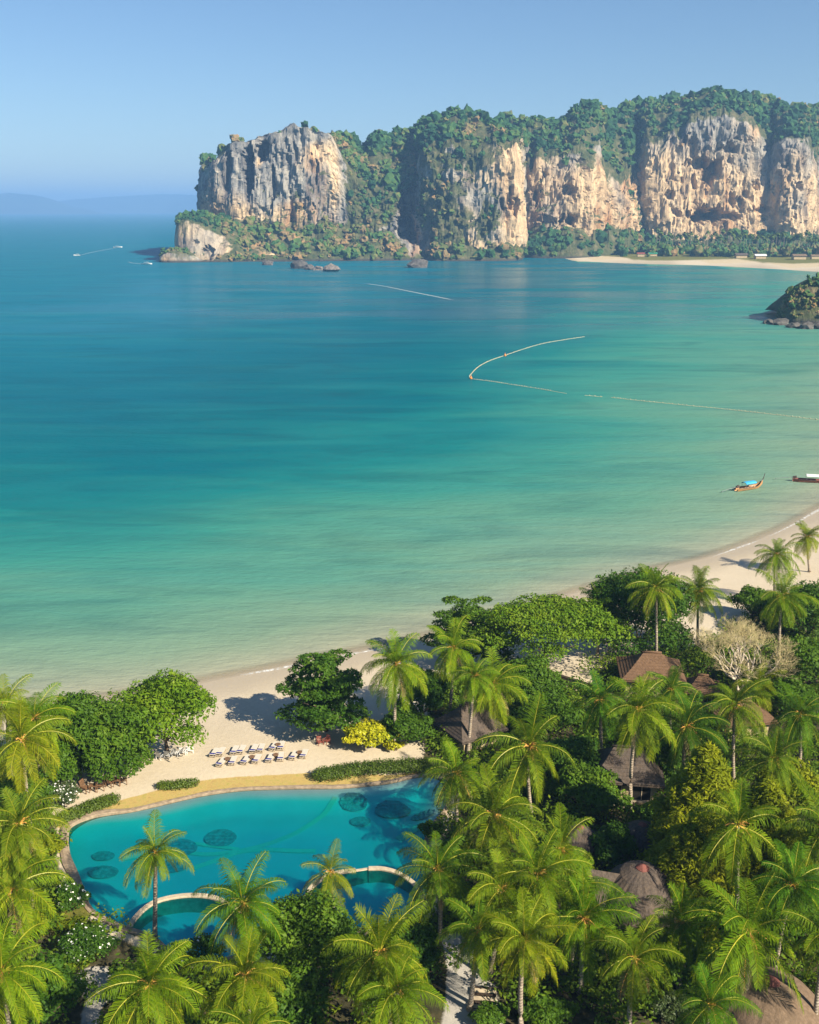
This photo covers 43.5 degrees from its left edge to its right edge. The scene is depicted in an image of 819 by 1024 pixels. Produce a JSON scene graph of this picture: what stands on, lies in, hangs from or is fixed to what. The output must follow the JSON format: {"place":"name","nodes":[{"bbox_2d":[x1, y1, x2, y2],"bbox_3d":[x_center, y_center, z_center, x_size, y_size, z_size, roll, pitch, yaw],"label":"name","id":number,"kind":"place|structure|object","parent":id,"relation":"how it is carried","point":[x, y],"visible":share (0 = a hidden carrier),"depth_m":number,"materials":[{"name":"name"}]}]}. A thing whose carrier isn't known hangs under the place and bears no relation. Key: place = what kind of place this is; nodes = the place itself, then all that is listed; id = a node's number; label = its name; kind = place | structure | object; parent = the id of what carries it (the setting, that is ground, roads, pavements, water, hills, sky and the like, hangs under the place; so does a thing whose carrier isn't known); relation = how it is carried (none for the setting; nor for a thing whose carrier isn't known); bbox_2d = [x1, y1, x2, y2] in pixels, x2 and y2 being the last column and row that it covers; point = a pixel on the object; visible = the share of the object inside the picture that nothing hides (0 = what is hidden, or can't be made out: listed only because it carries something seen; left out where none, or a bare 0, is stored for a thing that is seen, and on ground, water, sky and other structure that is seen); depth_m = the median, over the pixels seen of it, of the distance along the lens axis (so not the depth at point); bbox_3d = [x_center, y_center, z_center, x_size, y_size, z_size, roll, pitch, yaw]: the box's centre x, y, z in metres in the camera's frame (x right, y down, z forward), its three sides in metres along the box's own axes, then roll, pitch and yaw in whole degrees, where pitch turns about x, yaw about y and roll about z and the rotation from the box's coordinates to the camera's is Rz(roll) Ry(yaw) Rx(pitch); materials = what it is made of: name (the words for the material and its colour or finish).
{"place":"outdoors","nodes":[
{"label":"outdoors","id":0,"kind":"place"},
{"bbox_2d":[0,193,105,213],"bbox_3d":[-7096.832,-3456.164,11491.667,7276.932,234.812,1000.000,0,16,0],"label":"hills","id":1,"kind":"structure","parent":0,"point":[12,203],"depth_m":11434.95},
{"bbox_2d":[59,194,196,212],"bbox_3d":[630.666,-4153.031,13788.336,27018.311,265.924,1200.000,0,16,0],"label":"hills","id":2,"kind":"structure","parent":0,"point":[166,203],"depth_m":13599.66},
{"bbox_2d":[174,216,350,261],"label":"headland rock","id":3,"kind":"object","parent":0,"point":[199,238],"visible":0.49,"depth_m":1145.92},
{"bbox_2d":[174,209,306,261],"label":"cliff forest","id":4,"kind":"object","parent":3,"relation":"on","point":[226,222],"visible":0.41,"depth_m":1154.70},
{"bbox_2d":[196,123,428,260],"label":"limestone cliff","id":5,"kind":"structure","parent":0,"point":[269,178],"depth_m":1186.65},
{"bbox_2d":[194,120,425,259],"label":"cliff forest","id":6,"kind":"object","parent":5,"relation":"on","point":[375,142],"visible":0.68,"depth_m":1191.71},
{"bbox_2d":[0,213,818,700],"bbox_3d":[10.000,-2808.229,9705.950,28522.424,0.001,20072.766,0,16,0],"label":"sea","id":7,"kind":"structure","parent":0,"point":[210,469],"depth_m":265.49,"materials":[{"name":"liquid"}]},
{"bbox_2d":[0,253,818,1023],"bbox_3d":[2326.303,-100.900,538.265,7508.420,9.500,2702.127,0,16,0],"label":"ground","id":8,"kind":"structure","parent":0,"point":[250,703],"depth_m":109.99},
{"bbox_2d":[0,772,55,822],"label":"broadleaf tree","id":9,"kind":"object","parent":8,"relation":"on","point":[46,790],"visible":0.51,"depth_m":95.14,"materials":[{"name":"green plant"}]},
{"bbox_2d":[0,915,67,1023],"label":"coconut palm","id":10,"kind":"object","parent":8,"relation":"on","point":[9,983],"visible":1,"depth_m":65.44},
{"bbox_2d":[0,777,70,908],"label":"coconut palm","id":11,"kind":"object","parent":8,"relation":"on","point":[22,830],"visible":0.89,"depth_m":80.22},
{"bbox_2d":[0,847,73,943],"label":"coconut palm","id":12,"kind":"object","parent":8,"relation":"on","point":[15,903],"visible":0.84,"depth_m":79.25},
{"bbox_2d":[0,682,76,773],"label":"coconut palm","id":13,"kind":"object","parent":8,"relation":"on","point":[37,710],"visible":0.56,"depth_m":99.08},
{"bbox_2d":[0,691,77,820],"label":"coconut palm","id":14,"kind":"object","parent":8,"relation":"on","point":[23,744],"visible":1,"depth_m":92.80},
{"bbox_2d":[0,949,87,1023],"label":"broadleaf tree","id":15,"kind":"object","parent":8,"relation":"on","point":[59,993],"visible":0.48,"depth_m":70.26,"materials":[{"name":"green plant"}]},
{"bbox_2d":[37,741,82,783],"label":"broadleaf tree","id":16,"kind":"object","parent":8,"relation":"on","point":[68,763],"visible":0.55,"depth_m":100.46,"materials":[{"name":"green plant"}]},
{"bbox_2d":[53,878,92,912],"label":"flowering shrub","id":17,"kind":"object","parent":8,"relation":"on","point":[71,891],"visible":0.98,"depth_m":83.77,"materials":[{"name":"green plant"}]},
{"bbox_2d":[27,689,123,782],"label":"broadleaf tree","id":18,"kind":"object","parent":8,"relation":"on","point":[79,703],"visible":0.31,"depth_m":101.46,"materials":[{"name":"green plant"}]},
{"bbox_2d":[52,791,120,824],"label":"hedge","id":19,"kind":"object","parent":8,"relation":"on","point":[106,800],"visible":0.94,"depth_m":98.12,"materials":[{"name":"green plant"}]},
{"bbox_2d":[58,922,120,964],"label":"flowering shrub","id":20,"kind":"object","parent":8,"relation":"on","point":[88,938],"visible":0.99,"depth_m":77.85,"materials":[{"name":"green plant"}]},
{"bbox_2d":[64,698,155,782],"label":"broadleaf tree","id":21,"kind":"object","parent":8,"relation":"on","point":[106,738],"visible":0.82,"depth_m":101.56,"materials":[{"name":"green plant"}]},
{"bbox_2d":[84,929,216,1023],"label":"coconut palm","id":22,"kind":"object","parent":8,"relation":"on","point":[154,991],"visible":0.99,"depth_m":63.92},
{"bbox_2d":[119,809,194,940],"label":"coconut palm","id":23,"kind":"object","parent":8,"relation":"on","point":[148,862],"visible":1,"depth_m":78.85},
{"bbox_2d":[102,667,217,752],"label":"broadleaf tree","id":24,"kind":"object","parent":8,"relation":"on","point":[175,694],"visible":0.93,"depth_m":105.38,"materials":[{"name":"green plant"}]},
{"bbox_2d":[179,924,290,1023],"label":"coconut palm","id":25,"kind":"object","parent":8,"relation":"on","point":[242,983],"visible":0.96,"depth_m":64.83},
{"bbox_2d":[190,851,287,993],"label":"coconut palm","id":26,"kind":"object","parent":8,"relation":"on","point":[253,901],"visible":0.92,"depth_m":70.91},
{"bbox_2d":[208,986,289,1023],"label":"coconut palm","id":27,"kind":"object","parent":8,"relation":"on","point":[259,1015],"visible":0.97,"depth_m":63.06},
{"bbox_2d":[59,773,451,964],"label":"swimming pool","id":28,"kind":"structure","parent":8,"relation":"on","point":[290,828],"depth_m":95.42,"materials":[{"name":"liquid"}]},
{"bbox_2d":[250,964,333,1023],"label":"round tree","id":29,"kind":"object","parent":8,"relation":"on","point":[292,997],"visible":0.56,"depth_m":70.01,"materials":[{"name":"green plant"}]},
{"bbox_2d":[249,887,366,997],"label":"round tree","id":30,"kind":"object","parent":8,"relation":"on","point":[309,923],"visible":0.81,"depth_m":71.48,"materials":[{"name":"green plant"}]},
{"bbox_2d":[273,648,372,731],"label":"sea almond tree","id":31,"kind":"object","parent":8,"relation":"on","point":[326,688],"visible":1,"depth_m":110.67,"materials":[{"name":"green plant"}]},
{"bbox_2d":[300,837,356,911],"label":"coconut palm","id":32,"kind":"object","parent":8,"relation":"on","point":[330,875],"visible":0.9,"depth_m":79.79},
{"bbox_2d":[340,718,402,747],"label":"croton shrub","id":33,"kind":"object","parent":8,"relation":"on","point":[371,729],"visible":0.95,"depth_m":108.45,"materials":[{"name":"yellow plant"}]},
{"bbox_2d":[320,893,427,1023],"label":"coconut palm","id":34,"kind":"object","parent":8,"relation":"on","point":[382,937],"visible":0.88,"depth_m":66.98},
{"bbox_2d":[310,756,443,782],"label":"hedge","id":35,"kind":"object","parent":8,"relation":"on","point":[324,772],"visible":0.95,"depth_m":104.63,"materials":[{"name":"green plant"}]},
{"bbox_2d":[359,628,431,750],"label":"coconut palm","id":36,"kind":"object","parent":8,"relation":"on","point":[395,673],"visible":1,"depth_m":105.97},
{"bbox_2d":[354,955,449,1023],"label":"coconut palm","id":37,"kind":"object","parent":8,"relation":"on","point":[394,998],"visible":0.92,"depth_m":64.13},
{"bbox_2d":[0,579,818,1023],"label":"undergrowth","id":38,"kind":"object","parent":8,"relation":"on","point":[696,657],"visible":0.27,"depth_m":91.76,"materials":[{"name":"green plant"}]},
{"bbox_2d":[381,704,437,743],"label":"broadleaf shrub","id":39,"kind":"object","parent":8,"relation":"on","point":[414,722],"visible":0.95,"depth_m":108.91,"materials":[{"name":"green plant"}]},
{"bbox_2d":[393,920,447,991],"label":"broadleaf tree","id":40,"kind":"object","parent":8,"relation":"on","point":[419,939],"visible":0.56,"depth_m":74.69,"materials":[{"name":"green plant"}]},
{"bbox_2d":[391,664,449,715],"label":"broadleaf tree","id":41,"kind":"object","parent":8,"relation":"on","point":[435,695],"visible":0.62,"depth_m":112.67,"materials":[{"name":"green plant"}]},
{"bbox_2d":[394,830,488,947],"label":"coconut palm","id":42,"kind":"object","parent":8,"relation":"on","point":[435,884],"visible":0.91,"depth_m":78.10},
{"bbox_2d":[417,736,490,825],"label":"coconut palm","id":43,"kind":"object","parent":8,"relation":"on","point":[454,781],"visible":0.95,"depth_m":93.34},
{"bbox_2d":[427,615,483,711],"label":"coconut palm","id":44,"kind":"object","parent":8,"relation":"on","point":[453,640],"visible":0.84,"depth_m":112.41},
{"bbox_2d":[418,595,520,660],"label":"sea almond tree","id":45,"kind":"object","parent":8,"relation":"on","point":[475,612],"visible":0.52,"depth_m":129.48,"materials":[{"name":"green plant"}]},
{"bbox_2d":[433,701,507,754],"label":"house","id":46,"kind":"structure","parent":8,"relation":"on","point":[454,723],"depth_m":109.39,"materials":[{"name":"paint"}]},
{"bbox_2d":[449,650,500,755],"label":"coconut palm","id":47,"kind":"object","parent":8,"relation":"on","point":[473,678],"visible":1,"depth_m":105.71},
{"bbox_2d":[435,897,519,1011],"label":"coconut palm","id":48,"kind":"object","parent":8,"relation":"on","point":[478,934],"visible":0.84,"depth_m":71.59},
{"bbox_2d":[467,999,510,1023],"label":"leafy shrub","id":49,"kind":"object","parent":8,"relation":"on","point":[491,1010],"visible":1,"depth_m":72.25,"materials":[{"name":"green plant"}]},
{"bbox_2d":[446,762,543,870],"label":"coconut palm","id":50,"kind":"object","parent":8,"relation":"on","point":[494,820],"visible":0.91,"depth_m":87.08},
{"bbox_2d":[463,646,531,729],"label":"coconut palm","id":51,"kind":"object","parent":8,"relation":"on","point":[497,692],"visible":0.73,"depth_m":108.69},
{"bbox_2d":[454,837,543,980],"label":"coconut palm","id":52,"kind":"object","parent":8,"relation":"on","point":[495,897],"visible":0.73,"depth_m":73.91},
{"bbox_2d":[471,692,575,814],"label":"coconut palm","id":53,"kind":"object","parent":8,"relation":"on","point":[528,744],"visible":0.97,"depth_m":94.39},
{"bbox_2d":[472,886,578,1023],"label":"coconut palm","id":54,"kind":"object","parent":8,"relation":"on","point":[526,945],"visible":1,"depth_m":69.38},
{"bbox_2d":[502,654,567,691],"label":"broadleaf tree","id":55,"kind":"object","parent":8,"relation":"on","point":[536,673],"visible":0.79,"depth_m":118.26,"materials":[{"name":"green plant"}]},
{"bbox_2d":[483,827,594,971],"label":"coconut palm","id":56,"kind":"object","parent":8,"relation":"on","point":[542,862],"visible":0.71,"depth_m":73.96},
{"bbox_2d":[511,990,582,1023],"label":"leafy shrub","id":57,"kind":"object","parent":8,"relation":"on","point":[560,1007],"visible":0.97,"depth_m":72.42,"materials":[{"name":"green plant"}]},
{"bbox_2d":[511,684,585,734],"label":"broadleaf tree","id":58,"kind":"object","parent":8,"relation":"on","point":[558,704],"visible":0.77,"depth_m":110.50,"materials":[{"name":"green plant"}]},
{"bbox_2d":[461,592,637,667],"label":"rain tree","id":59,"kind":"object","parent":8,"relation":"on","point":[575,617],"visible":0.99,"depth_m":124.46,"materials":[{"name":"green plant"}]},
{"bbox_2d":[518,802,594,936],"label":"coconut palm","id":60,"kind":"object","parent":8,"relation":"on","point":[566,848],"visible":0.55,"depth_m":79.00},
{"bbox_2d":[536,733,600,777],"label":"broadleaf tree","id":61,"kind":"object","parent":8,"relation":"on","point":[581,747],"visible":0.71,"depth_m":100.14,"materials":[{"name":"green plant"}]},
{"bbox_2d":[535,848,625,965],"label":"coconut palm","id":62,"kind":"object","parent":8,"relation":"on","point":[598,882],"visible":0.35,"depth_m":75.49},
{"bbox_2d":[531,864,643,995],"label":"coconut palm","id":63,"kind":"object","parent":8,"relation":"on","point":[584,919],"visible":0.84,"depth_m":72.72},
{"bbox_2d":[546,758,633,817],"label":"broadleaf tree","id":64,"kind":"object","parent":8,"relation":"on","point":[584,782],"visible":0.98,"depth_m":95.36,"materials":[{"name":"green plant"}]},
{"bbox_2d":[569,669,628,748],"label":"coconut palm","id":65,"kind":"object","parent":8,"relation":"on","point":[599,707],"visible":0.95,"depth_m":102.59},
{"bbox_2d":[588,820,638,868],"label":"broadleaf tree","id":66,"kind":"object","parent":8,"relation":"on","point":[611,839],"visible":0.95,"depth_m":87.25,"materials":[{"name":"green plant"}]},
{"bbox_2d":[590,744,665,809],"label":"house","id":67,"kind":"structure","parent":8,"relation":"on","point":[647,780],"depth_m":98.65,"materials":[{"name":"paint"}]},
{"bbox_2d":[589,860,681,944],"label":"thatched hut","id":68,"kind":"object","parent":8,"relation":"on","point":[641,879],"visible":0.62,"depth_m":80.61,"materials":[{"name":"plant"}]},
{"bbox_2d":[585,914,685,1023],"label":"coconut palm","id":69,"kind":"object","parent":8,"relation":"on","point":[635,971],"visible":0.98,"depth_m":69.70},
{"bbox_2d":[584,566,699,655],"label":"broadleaf tree","id":70,"kind":"object","parent":8,"relation":"on","point":[670,635],"visible":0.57,"depth_m":129.48,"materials":[{"name":"green plant"}]},
{"bbox_2d":[603,673,684,814],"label":"coconut palm","id":71,"kind":"object","parent":8,"relation":"on","point":[634,717],"visible":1,"depth_m":94.03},
{"bbox_2d":[616,651,686,696],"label":"house","id":72,"kind":"structure","parent":8,"relation":"on","point":[631,668],"depth_m":121.40,"materials":[{"name":"brown"}]},
{"bbox_2d":[624,563,682,650],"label":"coconut palm","id":73,"kind":"object","parent":8,"relation":"on","point":[655,593],"visible":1,"depth_m":124.64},
{"bbox_2d":[640,664,700,727],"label":"coconut palm","id":74,"kind":"object","parent":8,"relation":"on","point":[671,684],"visible":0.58,"depth_m":107.03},
{"bbox_2d":[641,989,703,1023],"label":"leafy shrub","id":75,"kind":"object","parent":8,"relation":"on","point":[674,1006],"visible":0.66,"depth_m":72.74,"materials":[{"name":"green plant"}]},
{"bbox_2d":[637,881,720,989],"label":"coconut palm","id":76,"kind":"object","parent":8,"relation":"on","point":[678,927],"visible":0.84,"depth_m":73.58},
{"bbox_2d":[647,926,714,988],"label":"broadleaf tree","id":77,"kind":"object","parent":8,"relation":"on","point":[686,978],"visible":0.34,"depth_m":73.83,"materials":[{"name":"green plant"}]},
{"bbox_2d":[649,690,730,769],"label":"coconut palm","id":78,"kind":"object","parent":8,"relation":"on","point":[684,733],"visible":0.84,"depth_m":97.11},
{"bbox_2d":[634,740,760,899],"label":"casuarina tree","id":79,"kind":"object","parent":8,"relation":"on","point":[694,782],"visible":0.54,"depth_m":84.78,"materials":[{"name":"green plant"}]},
{"bbox_2d":[647,816,752,949],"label":"casuarina tree","id":80,"kind":"object","parent":8,"relation":"on","point":[689,837],"visible":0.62,"depth_m":81.31,"materials":[{"name":"green plant"}]},
{"bbox_2d":[675,565,732,646],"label":"coconut palm","id":81,"kind":"object","parent":8,"relation":"on","point":[701,591],"visible":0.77,"depth_m":132.27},
{"bbox_2d":[613,241,818,256],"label":"trees","id":82,"kind":"object","parent":8,"relation":"on","point":[703,250],"visible":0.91,"depth_m":1185.09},
{"bbox_2d":[673,960,763,1023],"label":"coconut palm","id":83,"kind":"object","parent":8,"relation":"on","point":[707,1010],"visible":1,"depth_m":64.74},
{"bbox_2d":[683,777,787,914],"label":"coconut palm","id":84,"kind":"object","parent":8,"relation":"on","point":[736,834],"visible":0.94,"depth_m":78.34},
{"bbox_2d":[701,678,773,781],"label":"coconut palm","id":85,"kind":"object","parent":8,"relation":"on","point":[746,712],"visible":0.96,"depth_m":99.43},
{"bbox_2d":[689,612,801,690],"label":"bare tree","id":86,"kind":"object","parent":8,"relation":"on","point":[736,653],"visible":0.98,"depth_m":118.67,"materials":[{"name":"beige plant"}]},
{"bbox_2d":[678,868,818,1010],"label":"coconut palm","id":87,"kind":"object","parent":8,"relation":"on","point":[747,939],"visible":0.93,"depth_m":69.06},
{"bbox_2d":[707,965,818,1023],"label":"thatched hut","id":88,"kind":"object","parent":8,"relation":"on","point":[779,1003],"visible":0.53,"depth_m":69.69,"materials":[{"name":"plant"}]},
{"bbox_2d":[726,725,807,795],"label":"coconut palm","id":89,"kind":"object","parent":8,"relation":"on","point":[775,766],"visible":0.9,"depth_m":89.58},
{"bbox_2d":[728,774,816,898],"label":"casuarina tree","id":90,"kind":"object","parent":8,"relation":"on","point":[767,791],"visible":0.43,"depth_m":84.07,"materials":[{"name":"green plant"}]},
{"bbox_2d":[747,538,804,589],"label":"coconut palm","id":91,"kind":"object","parent":8,"relation":"on","point":[778,553],"visible":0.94,"depth_m":147.27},
{"bbox_2d":[749,839,818,967],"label":"coconut palm","id":92,"kind":"object","parent":8,"relation":"on","point":[789,890],"visible":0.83,"depth_m":74.44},
{"bbox_2d":[751,568,818,673],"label":"coconut palm","id":93,"kind":"object","parent":8,"relation":"on","point":[783,599],"visible":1,"depth_m":124.18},
{"bbox_2d":[751,756,818,813],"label":"broadleaf tree","id":94,"kind":"object","parent":8,"relation":"on","point":[811,778],"visible":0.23,"depth_m":93.75,"materials":[{"name":"green plant"}]},
{"bbox_2d":[761,675,817,721],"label":"broadleaf tree","id":95,"kind":"object","parent":8,"relation":"on","point":[799,688],"visible":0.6,"depth_m":113.61,"materials":[{"name":"green plant"}]},
{"bbox_2d":[767,681,818,766],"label":"coconut palm","id":96,"kind":"object","parent":8,"relation":"on","point":[799,719],"visible":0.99,"depth_m":99.74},
{"bbox_2d":[769,778,818,890],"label":"coconut palm","id":97,"kind":"object","parent":8,"relation":"on","point":[811,840],"visible":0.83,"depth_m":79.62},
{"bbox_2d":[769,634,818,684],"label":"broadleaf tree","id":98,"kind":"object","parent":8,"relation":"on","point":[805,651],"visible":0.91,"depth_m":118.65,"materials":[{"name":"green plant"}]},
{"bbox_2d":[771,580,818,636],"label":"broadleaf tree","id":99,"kind":"object","parent":8,"relation":"on","point":[811,589],"visible":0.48,"depth_m":133.17,"materials":[{"name":"green plant"}]},
{"bbox_2d":[777,898,818,1014],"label":"coconut palm","id":100,"kind":"object","parent":8,"relation":"on","point":[814,941],"visible":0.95,"depth_m":68.18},
{"bbox_2d":[0,0,818,200],"label":"sky","id":101,"kind":"structure","parent":0,"point":[99,98],"materials":[{"name":"blue"}]},
{"bbox_2d":[415,113,528,260],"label":"limestone cliff","id":102,"kind":"structure","parent":0,"point":[495,174],"depth_m":1167.59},
{"bbox_2d":[413,104,531,259],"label":"cliff forest","id":103,"kind":"object","parent":102,"relation":"on","point":[498,123],"visible":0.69,"depth_m":1178.11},
{"bbox_2d":[510,99,662,258],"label":"limestone cliff","id":104,"kind":"structure","parent":0,"point":[596,185],"depth_m":1253.02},
{"bbox_2d":[502,90,680,256],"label":"cliff forest","id":105,"kind":"object","parent":104,"relation":"on","point":[599,111],"visible":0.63,"depth_m":1284.83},
{"bbox_2d":[637,93,818,248],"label":"limestone cliff","id":106,"kind":"structure","parent":0,"point":[723,168],"depth_m":1329.26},
{"bbox_2d":[637,85,818,247],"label":"cliff forest","id":107,"kind":"object","parent":106,"relation":"on","point":[760,105],"visible":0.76,"depth_m":1345.52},
{"bbox_2d":[765,278,818,323],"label":"rocky headland","id":108,"kind":"structure","parent":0,"point":[812,315],"depth_m":531.21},
{"bbox_2d":[775,272,818,317],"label":"cliff forest","id":109,"kind":"object","parent":108,"relation":"on","point":[791,292],"visible":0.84,"depth_m":533.40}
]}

